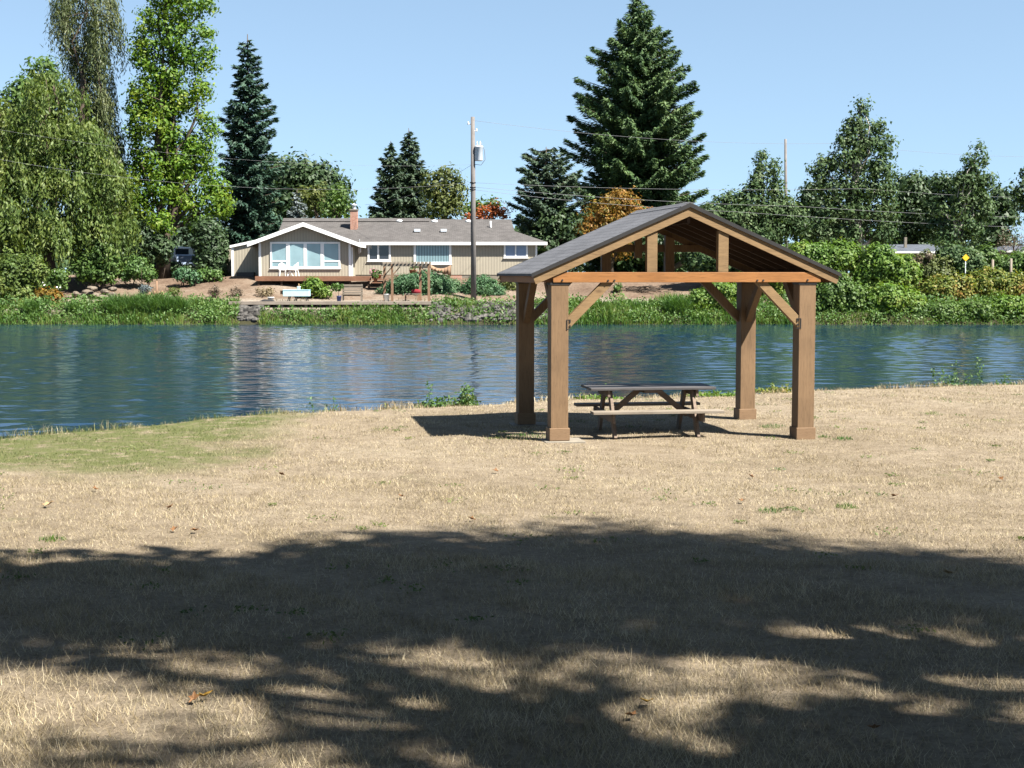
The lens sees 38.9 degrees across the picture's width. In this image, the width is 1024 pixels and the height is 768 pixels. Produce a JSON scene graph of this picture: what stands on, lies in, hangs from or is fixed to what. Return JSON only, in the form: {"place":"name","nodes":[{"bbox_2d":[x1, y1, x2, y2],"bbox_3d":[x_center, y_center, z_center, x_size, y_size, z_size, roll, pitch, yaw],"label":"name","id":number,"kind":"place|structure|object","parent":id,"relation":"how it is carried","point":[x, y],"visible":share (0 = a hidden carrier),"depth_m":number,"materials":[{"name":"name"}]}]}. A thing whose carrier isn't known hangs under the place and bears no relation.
{"place":"outdoors","nodes":[
{"label":"outdoors","id":0,"kind":"place"},
{"bbox_2d":[0,384,1023,767],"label":"lawn","id":1,"kind":"structure","parent":0,"point":[466,468],"depth_m":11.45,"materials":[{"name":"plant"}]},
{"bbox_2d":[414,380,481,407],"bbox_3d":[-1.173,0.268,26.410,1.264,0.680,0.533,0,4,0],"label":"weed clump","id":2,"kind":"object","parent":1,"relation":"on","point":[462,398],"visible":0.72,"depth_m":26.37,"materials":[{"name":"plant"}]},
{"bbox_2d":[0,380,1023,438],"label":"bank edge grass","id":3,"kind":"structure","parent":1,"relation":"on","point":[388,407],"depth_m":25.60,"materials":[{"name":"plant"}]},
{"bbox_2d":[0,391,1023,649],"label":"lawn weeds","id":4,"kind":"object","parent":1,"relation":"on","point":[18,575],"visible":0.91,"depth_m":14.08,"materials":[{"name":"plant"}]},
{"bbox_2d":[491,432,545,439],"bbox_3d":[0.156,0.756,21.151,0.915,0.113,0.899,0,4,0],"label":"grass tuft","id":5,"kind":"object","parent":1,"relation":"on","point":[520,435],"visible":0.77,"depth_m":21.11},
{"bbox_2d":[573,392,623,399],"bbox_3d":[1.653,0.200,27.688,1.002,0.418,0.438,0,4,0],"label":"weed clump","id":6,"kind":"object","parent":1,"relation":"on","point":[595,397],"visible":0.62,"depth_m":27.61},
{"bbox_2d":[574,383,724,438],"bbox_3d":[2.020,0.407,21.713,1.940,0.768,1.570,-1,4,-8],"label":"picnic table","id":7,"kind":"object","parent":1,"relation":"on","point":[691,389],"visible":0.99,"depth_m":21.47,"materials":[{"name":"brown wood"}]},
{"bbox_2d":[497,202,841,442],"bbox_3d":[2.268,-0.844,22.116,4.570,3.704,3.006,-1,4,-10],"label":"picnic shelter","id":8,"kind":"object","parent":1,"relation":"on","point":[760,261],"visible":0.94,"depth_m":21.06,"materials":[{"name":"brown wood"}]},
{"bbox_2d":[686,389,735,396],"bbox_3d":[3.919,0.198,28.427,1.254,0.262,0.492,0,4,0],"label":"weed clump","id":9,"kind":"object","parent":1,"relation":"on","point":[717,394],"visible":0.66,"depth_m":28.36,"materials":[{"name":"plant"}]},
{"bbox_2d":[755,381,791,392],"bbox_3d":[5.415,0.124,29.448,1.342,0.443,0.499,0,4,0],"label":"weed clump","id":10,"kind":"object","parent":1,"relation":"on","point":[759,389],"visible":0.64,"depth_m":29.42,"materials":[{"name":"plant"}]},
{"bbox_2d":[931,357,983,386],"bbox_3d":[9.734,-0.124,31.675,1.293,0.988,0.502,0,4,0],"label":"weed clump","id":11,"kind":"object","parent":1,"relation":"on","point":[952,380],"visible":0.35,"depth_m":31.67,"materials":[{"name":"plant"}]},
{"bbox_2d":[0,324,1023,438],"bbox_3d":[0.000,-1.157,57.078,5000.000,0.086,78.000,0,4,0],"label":"river water","id":12,"kind":"structure","parent":0,"point":[70,376],"depth_m":51.61,"materials":[{"name":"blue liquid"}]},
{"bbox_2d":[0,273,1023,324],"bbox_3d":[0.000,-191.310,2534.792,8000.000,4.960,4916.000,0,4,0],"label":"bank","id":13,"kind":"structure","parent":0,"point":[248,286],"depth_m":97.36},
{"bbox_2d":[0,276,12,299],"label":"waterside bush","id":14,"kind":"object","parent":13,"relation":"on","point":[4,289],"visible":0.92,"depth_m":93.05,"materials":[{"name":"green plant"}]},
{"bbox_2d":[0,96,27,257],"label":"broadleaf tree","id":15,"kind":"object","parent":13,"relation":"on","point":[1,136],"visible":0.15,"depth_m":101.43,"materials":[{"name":"green plant"}]},
{"bbox_2d":[0,248,51,302],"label":"waterside bush","id":16,"kind":"object","parent":13,"relation":"on","point":[23,274],"visible":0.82,"depth_m":93.64,"materials":[{"name":"green plant"}]},
{"bbox_2d":[18,298,43,313],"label":"sedge clump","id":17,"kind":"object","parent":13,"relation":"on","point":[32,304],"visible":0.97,"depth_m":91.59,"materials":[{"name":"plant"}]},
{"bbox_2d":[0,49,68,255],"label":"broadleaf tree","id":18,"kind":"object","parent":13,"relation":"on","point":[14,93],"visible":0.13,"depth_m":122.50,"materials":[{"name":"green plant"}]},
{"bbox_2d":[32,286,65,303],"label":"orange shrub","id":19,"kind":"object","parent":13,"relation":"on","point":[53,292],"visible":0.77,"depth_m":93.57,"materials":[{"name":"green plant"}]},
{"bbox_2d":[42,267,71,294],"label":"flowering shrub","id":20,"kind":"object","parent":13,"relation":"on","point":[57,277],"visible":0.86,"depth_m":95.44,"materials":[{"name":"green plant"}]},
{"bbox_2d":[0,64,144,279],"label":"weeping tree","id":21,"kind":"object","parent":13,"relation":"on","point":[29,226],"visible":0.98,"depth_m":96.96,"materials":[{"name":"green plant"}]},
{"bbox_2d":[40,0,133,245],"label":"weeping tree","id":22,"kind":"object","parent":13,"relation":"on","point":[92,62],"visible":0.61,"depth_m":105.86,"materials":[{"name":"green plant"}]},
{"bbox_2d":[65,239,123,290],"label":"evergreen shrub","id":23,"kind":"object","parent":13,"relation":"on","point":[92,267],"visible":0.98,"depth_m":97.23,"materials":[{"name":"green plant"}]},
{"bbox_2d":[98,291,144,315],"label":"sedge clump","id":24,"kind":"object","parent":13,"relation":"on","point":[117,301],"visible":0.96,"depth_m":91.44,"materials":[{"name":"plant"}]},
{"bbox_2d":[118,253,158,288],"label":"garden shrub","id":25,"kind":"object","parent":13,"relation":"on","point":[137,270],"visible":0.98,"depth_m":98.31,"materials":[{"name":"green plant"}]},
{"bbox_2d":[127,289,174,314],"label":"sedge clump","id":26,"kind":"object","parent":13,"relation":"on","point":[155,302],"visible":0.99,"depth_m":91.42,"materials":[{"name":"plant"}]},
{"bbox_2d":[124,217,178,278],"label":"ivy covered trunk","id":27,"kind":"object","parent":13,"relation":"on","point":[156,245],"visible":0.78,"depth_m":103.08,"materials":[{"name":"green plant"}]},
{"bbox_2d":[146,259,195,277],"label":"clipped hedge","id":28,"kind":"object","parent":13,"relation":"on","point":[175,265],"visible":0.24,"depth_m":106.32,"materials":[{"name":"green plant"}]},
{"bbox_2d":[160,292,192,314],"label":"sedge clump","id":29,"kind":"object","parent":13,"relation":"on","point":[176,302],"visible":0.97,"depth_m":91.54,"materials":[{"name":"plant"}]},
{"bbox_2d":[118,0,236,278],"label":"sweetgum tree","id":30,"kind":"object","parent":13,"relation":"on","point":[162,103],"visible":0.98,"depth_m":104.36,"materials":[{"name":"green plant"}]},
{"bbox_2d":[171,246,194,260],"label":"parked van","id":31,"kind":"object","parent":13,"relation":"on","point":[183,251],"visible":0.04,"depth_m":119.41,"materials":[{"name":"black metal"}]},
{"bbox_2d":[173,254,195,270],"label":"parked car","id":32,"kind":"object","parent":13,"relation":"on","point":[184,259],"visible":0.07,"depth_m":116.72,"materials":[{"name":"blue metal"}]},
{"bbox_2d":[171,265,202,286],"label":"garden shrub","id":33,"kind":"object","parent":13,"relation":"on","point":[185,274],"visible":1,"depth_m":99.45,"materials":[{"name":"green plant"}]},
{"bbox_2d":[170,208,227,246],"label":"understory tree","id":34,"kind":"object","parent":13,"relation":"on","point":[184,237],"visible":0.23,"depth_m":143.12,"materials":[{"name":"green plant"}]},
{"bbox_2d":[189,215,230,276],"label":"columnar evergreen","id":35,"kind":"object","parent":13,"relation":"on","point":[211,247],"visible":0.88,"depth_m":102.91,"materials":[{"name":"green plant"}]},
{"bbox_2d":[196,264,225,282],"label":"garden shrub","id":36,"kind":"object","parent":13,"relation":"on","point":[208,275],"visible":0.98,"depth_m":100.47,"materials":[{"name":"green plant"}]},
{"bbox_2d":[213,34,288,244],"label":"spruce tree","id":37,"kind":"object","parent":13,"relation":"on","point":[248,140],"visible":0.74,"depth_m":114.20,"materials":[{"name":"green plant"}]},
{"bbox_2d":[226,202,282,242],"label":"dark tree","id":38,"kind":"object","parent":13,"relation":"on","point":[271,213],"visible":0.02,"depth_m":119.92,"materials":[{"name":"green plant"}]},
{"bbox_2d":[255,286,275,295],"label":"dry plant","id":39,"kind":"object","parent":13,"relation":"on","point":[267,291],"visible":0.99,"depth_m":96.59,"materials":[{"name":"beige plant"}]},
{"bbox_2d":[280,192,308,225],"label":"blue spruce","id":40,"kind":"object","parent":13,"relation":"on","point":[296,213],"visible":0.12,"depth_m":120.98,"materials":[{"name":"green plant"}]},
{"bbox_2d":[262,146,361,230],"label":"dome tree","id":41,"kind":"object","parent":13,"relation":"on","point":[299,172],"visible":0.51,"depth_m":147.36,"materials":[{"name":"green plant"}]},
{"bbox_2d":[299,275,333,298],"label":"garden shrub","id":42,"kind":"object","parent":13,"relation":"on","point":[314,286],"visible":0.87,"depth_m":96.01,"materials":[{"name":"green plant"}]},
{"bbox_2d":[291,181,342,217],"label":"yellowish tree","id":43,"kind":"object","parent":13,"relation":"on","point":[316,194],"visible":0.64,"depth_m":130.74,"materials":[{"name":"green plant"}]},
{"bbox_2d":[229,301,430,307],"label":"riverside dock","id":44,"kind":"object","parent":13,"relation":"on","point":[331,303],"visible":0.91,"depth_m":92.37,"materials":[{"name":"brown wood"}]},
{"bbox_2d":[280,290,310,300],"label":"garden table","id":45,"kind":"object","parent":44,"relation":"on","point":[296,293],"visible":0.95,"depth_m":93.43,"materials":[{"name":"white paint"}]},
{"bbox_2d":[330,283,344,300],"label":"plant pot","id":46,"kind":"object","parent":44,"relation":"on","point":[338,288],"visible":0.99,"depth_m":93.13,"materials":[{"name":"green plant"}]},
{"bbox_2d":[341,284,362,300],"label":"slatted bench","id":47,"kind":"object","parent":44,"relation":"on","point":[343,294],"visible":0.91,"depth_m":95.22,"materials":[{"name":"brown wood"}]},
{"bbox_2d":[381,262,431,300],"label":"garden pergola","id":48,"kind":"object","parent":44,"relation":"on","point":[391,264],"visible":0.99,"depth_m":92.77,"materials":[{"name":"brown wood"}]},
{"bbox_2d":[316,180,353,217],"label":"tree","id":49,"kind":"object","parent":13,"relation":"on","point":[332,200],"visible":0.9,"depth_m":126.95,"materials":[{"name":"green plant"}]},
{"bbox_2d":[226,204,546,288],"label":"ranch house","id":50,"kind":"structure","parent":13,"relation":"on","point":[325,250],"depth_m":103.56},
{"bbox_2d":[269,242,340,268],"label":"window","id":51,"kind":"structure","parent":50,"relation":"in","point":[309,255],"depth_m":100.59,"materials":[{"name":"glass"}]},
{"bbox_2d":[367,245,390,261],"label":"window","id":52,"kind":"structure","parent":50,"relation":"in","point":[376,253],"depth_m":103.55,"materials":[{"name":"white paint"}]},
{"bbox_2d":[414,245,451,264],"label":"window","id":53,"kind":"structure","parent":50,"relation":"in","point":[436,254],"depth_m":103.55,"materials":[{"name":"glass"}]},
{"bbox_2d":[504,245,527,257],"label":"window","id":54,"kind":"structure","parent":50,"relation":"in","point":[510,251],"depth_m":103.55,"materials":[{"name":"glass"}]},
{"bbox_2d":[368,142,411,217],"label":"fir tree","id":55,"kind":"object","parent":13,"relation":"on","point":[390,186],"visible":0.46,"depth_m":161.13,"materials":[{"name":"green plant"}]},
{"bbox_2d":[236,300,547,321],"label":"riprap","id":56,"kind":"object","parent":13,"relation":"on","point":[252,311],"visible":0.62,"depth_m":91.49,"materials":[{"name":"stone"}]},
{"bbox_2d":[394,128,434,218],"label":"fir tree","id":57,"kind":"object","parent":13,"relation":"on","point":[412,165],"visible":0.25,"depth_m":162.99,"materials":[{"name":"green plant"}]},
{"bbox_2d":[374,268,462,295],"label":"juniper shrub","id":58,"kind":"object","parent":13,"relation":"on","point":[409,283],"visible":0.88,"depth_m":97.17,"materials":[{"name":"green plant"}]},
{"bbox_2d":[431,265,450,275],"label":"draped tarp","id":59,"kind":"object","parent":13,"relation":"on","point":[446,270],"visible":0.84,"depth_m":102.06,"materials":[{"name":"brown fabric"}]},
{"bbox_2d":[412,161,470,218],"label":"round tree","id":60,"kind":"object","parent":13,"relation":"on","point":[446,205],"visible":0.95,"depth_m":138.47,"materials":[{"name":"green plant"}]},
{"bbox_2d":[467,117,484,298],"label":"utility pole","id":61,"kind":"object","parent":13,"relation":"on","point":[477,152],"visible":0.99,"depth_m":95.22,"materials":[{"name":"brown wood"}]},
{"bbox_2d":[477,187,1001,216],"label":"power line","id":62,"kind":"object","parent":61,"relation":"attached to","point":[715,203],"visible":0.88,"depth_m":103.84,"materials":[{"name":"metal"}]},
{"bbox_2d":[479,190,1002,226],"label":"power line","id":63,"kind":"object","parent":61,"relation":"attached to","point":[728,211],"visible":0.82,"depth_m":105.70,"materials":[{"name":"metal"}]},
{"bbox_2d":[480,121,1017,156],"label":"power line","id":64,"kind":"object","parent":61,"relation":"attached to","point":[729,142],"visible":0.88,"depth_m":109.36,"materials":[{"name":"metal"}]},
{"bbox_2d":[488,183,1018,197],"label":"power line","id":65,"kind":"object","parent":61,"relation":"attached to","point":[704,189],"visible":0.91,"depth_m":103.69,"materials":[{"name":"metal"}]},
{"bbox_2d":[456,274,508,296],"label":"juniper shrub","id":66,"kind":"object","parent":13,"relation":"on","point":[487,286],"visible":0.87,"depth_m":97.11,"materials":[{"name":"green plant"}]},
{"bbox_2d":[461,193,506,217],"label":"tree","id":67,"kind":"object","parent":13,"relation":"on","point":[484,203],"visible":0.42,"depth_m":148.71,"materials":[{"name":"green plant"}]},
{"bbox_2d":[461,197,515,218],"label":"red shrub tree","id":68,"kind":"object","parent":13,"relation":"on","point":[496,210],"visible":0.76,"depth_m":126.80,"materials":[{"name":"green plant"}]},
{"bbox_2d":[498,278,515,290],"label":"garden shrub","id":69,"kind":"object","parent":13,"relation":"on","point":[510,285],"visible":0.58,"depth_m":98.96,"materials":[{"name":"green plant"}]},
{"bbox_2d":[0,289,1023,324],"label":"riverside grass","id":70,"kind":"structure","parent":13,"relation":"on","point":[634,305],"depth_m":91.09,"materials":[{"name":"plant"}]},
{"bbox_2d":[17,225,1023,273],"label":"woods","id":71,"kind":"object","parent":13,"relation":"on","point":[65,261],"depth_m":240.01,"materials":[{"name":"plant"}]},
{"bbox_2d":[506,147,588,271],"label":"pine tree","id":72,"kind":"object","parent":13,"relation":"on","point":[545,179],"visible":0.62,"depth_m":124.11,"materials":[{"name":"green plant"}]},
{"bbox_2d":[525,205,603,254],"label":"understory tree","id":73,"kind":"object","parent":13,"relation":"on","point":[568,235],"visible":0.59,"depth_m":122.79,"materials":[{"name":"green plant"}]},
{"bbox_2d":[574,185,653,271],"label":"turning tree","id":74,"kind":"object","parent":13,"relation":"on","point":[610,211],"visible":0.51,"depth_m":117.73,"materials":[{"name":"orange plant"}]},
{"bbox_2d":[559,0,713,271],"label":"douglas fir","id":75,"kind":"object","parent":13,"relation":"on","point":[630,103],"visible":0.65,"depth_m":128.09,"materials":[{"name":"green plant"}]},
{"bbox_2d":[613,285,671,291],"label":"brush pile","id":76,"kind":"object","parent":13,"relation":"on","point":[649,289],"visible":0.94,"depth_m":97.79,"materials":[{"name":"brown plant"}]},
{"bbox_2d":[620,233,685,270],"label":"green tree","id":77,"kind":"object","parent":13,"relation":"on","point":[660,241],"visible":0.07,"depth_m":121.15,"materials":[{"name":"green plant"}]},
{"bbox_2d":[656,293,697,315],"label":"sedge clump","id":78,"kind":"object","parent":13,"relation":"on","point":[671,303],"visible":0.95,"depth_m":91.53,"materials":[{"name":"plant"}]},
{"bbox_2d":[680,252,741,282],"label":"bank bush","id":79,"kind":"object","parent":13,"relation":"on","point":[698,262],"visible":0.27,"depth_m":97.76,"materials":[{"name":"green plant"}]},
{"bbox_2d":[686,282,736,309],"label":"bank bush","id":80,"kind":"object","parent":13,"relation":"on","point":[703,297],"visible":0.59,"depth_m":91.72,"materials":[{"name":"green plant"}]},
{"bbox_2d":[700,148,811,245],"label":"poplar tree","id":81,"kind":"object","parent":13,"relation":"on","point":[766,223],"visible":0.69,"depth_m":110.75,"materials":[{"name":"green plant"}]},
{"bbox_2d":[734,244,786,298],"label":"bank bush","id":82,"kind":"object","parent":13,"relation":"on","point":[777,287],"visible":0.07,"depth_m":95.91,"materials":[{"name":"green plant"}]},
{"bbox_2d":[784,139,787,247],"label":"utility pole","id":83,"kind":"object","parent":13,"relation":"on","point":[785,158],"visible":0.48,"depth_m":148.64,"materials":[{"name":"grey wood"}]},
{"bbox_2d":[787,237,866,272],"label":"bank bush","id":84,"kind":"object","parent":13,"relation":"on","point":[836,255],"visible":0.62,"depth_m":96.76,"materials":[{"name":"green plant"}]},
{"bbox_2d":[788,178,872,243],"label":"dark grove tree","id":85,"kind":"object","parent":13,"relation":"on","point":[808,199],"visible":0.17,"depth_m":153.23,"materials":[{"name":"green plant"}]},
{"bbox_2d":[816,269,870,312],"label":"bank bush","id":86,"kind":"object","parent":13,"relation":"on","point":[844,289],"visible":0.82,"depth_m":91.58,"materials":[{"name":"green plant"}]},
{"bbox_2d":[803,93,903,256],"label":"cottonwood tree","id":87,"kind":"object","parent":13,"relation":"on","point":[852,193],"visible":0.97,"depth_m":112.72,"materials":[{"name":"green plant"}]},
{"bbox_2d":[849,241,923,292],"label":"bank bush","id":88,"kind":"object","parent":13,"relation":"on","point":[876,263],"visible":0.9,"depth_m":95.85,"materials":[{"name":"green plant"}]},
{"bbox_2d":[860,280,926,314],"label":"bank bush","id":89,"kind":"object","parent":13,"relation":"on","point":[890,295],"visible":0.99,"depth_m":91.63,"materials":[{"name":"green plant"}]},
{"bbox_2d":[864,237,940,258],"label":"house","id":90,"kind":"structure","parent":13,"relation":"on","point":[906,248],"depth_m":140.78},
{"bbox_2d":[880,165,947,244],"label":"dark grove tree","id":91,"kind":"object","parent":13,"relation":"on","point":[911,206],"visible":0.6,"depth_m":162.62,"materials":[{"name":"green plant"}]},
{"bbox_2d":[912,251,935,285],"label":"seed head plant","id":92,"kind":"object","parent":13,"relation":"on","point":[928,255],"visible":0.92,"depth_m":96.74,"materials":[{"name":"brown plant"}]},
{"bbox_2d":[914,248,960,286],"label":"bank bush","id":93,"kind":"object","parent":13,"relation":"on","point":[942,265],"visible":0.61,"depth_m":97.03,"materials":[{"name":"green plant"}]},
{"bbox_2d":[920,170,964,248],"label":"dark grove tree","id":94,"kind":"object","parent":13,"relation":"on","point":[937,184],"visible":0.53,"depth_m":158.35,"materials":[{"name":"green plant"}]},
{"bbox_2d":[914,271,981,301],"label":"bank bush","id":95,"kind":"object","parent":13,"relation":"on","point":[959,286],"visible":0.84,"depth_m":95.00,"materials":[{"name":"green plant"}]},
{"bbox_2d":[910,297,1002,320],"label":"bank bush","id":96,"kind":"object","parent":13,"relation":"on","point":[950,308],"visible":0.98,"depth_m":91.13,"materials":[{"name":"green plant"}]},
{"bbox_2d":[932,241,990,276],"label":"bank bush","id":97,"kind":"object","parent":13,"relation":"on","point":[975,260],"visible":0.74,"depth_m":97.40,"materials":[{"name":"green plant"}]},
{"bbox_2d":[928,138,999,248],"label":"cottonwood tree","id":98,"kind":"object","parent":13,"relation":"on","point":[967,204],"visible":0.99,"depth_m":110.86,"materials":[{"name":"green leaves"},{"name":"pale bark"}]},
{"bbox_2d":[941,172,1023,249],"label":"dark grove tree","id":99,"kind":"object","parent":13,"relation":"on","point":[1010,216],"visible":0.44,"depth_m":156.01,"materials":[{"name":"green plant"}]},
{"bbox_2d":[966,266,1023,297],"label":"bank bush","id":100,"kind":"object","parent":13,"relation":"on","point":[990,281],"visible":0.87,"depth_m":95.38,"materials":[{"name":"green plant"}]},
{"bbox_2d":[975,241,1023,273],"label":"bank bush","id":101,"kind":"object","parent":13,"relation":"on","point":[1002,261],"visible":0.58,"depth_m":98.96,"materials":[{"name":"green plant"}]},
{"bbox_2d":[981,290,1023,319],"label":"bank bush","id":102,"kind":"object","parent":13,"relation":"on","point":[1012,303],"visible":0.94,"depth_m":91.39,"materials":[{"name":"green plant"}]},
{"bbox_2d":[992,246,1023,254],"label":"house","id":103,"kind":"structure","parent":13,"relation":"on","point":[1009,249],"depth_m":136.41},
{"bbox_2d":[995,227,1023,253],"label":"house","id":104,"kind":"structure","parent":13,"relation":"on","point":[1013,243],"depth_m":117.37,"materials":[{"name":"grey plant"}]},
{"bbox_2d":[1004,168,1023,214],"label":"dark tree","id":105,"kind":"object","parent":13,"relation":"on","point":[1017,190],"visible":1,"depth_m":118.99,"materials":[{"name":"green plant"}]},
{"bbox_2d":[0,0,1023,272],"label":"sky","id":106,"kind":"structure","parent":0,"point":[347,79],"materials":[{"name":"blue"}]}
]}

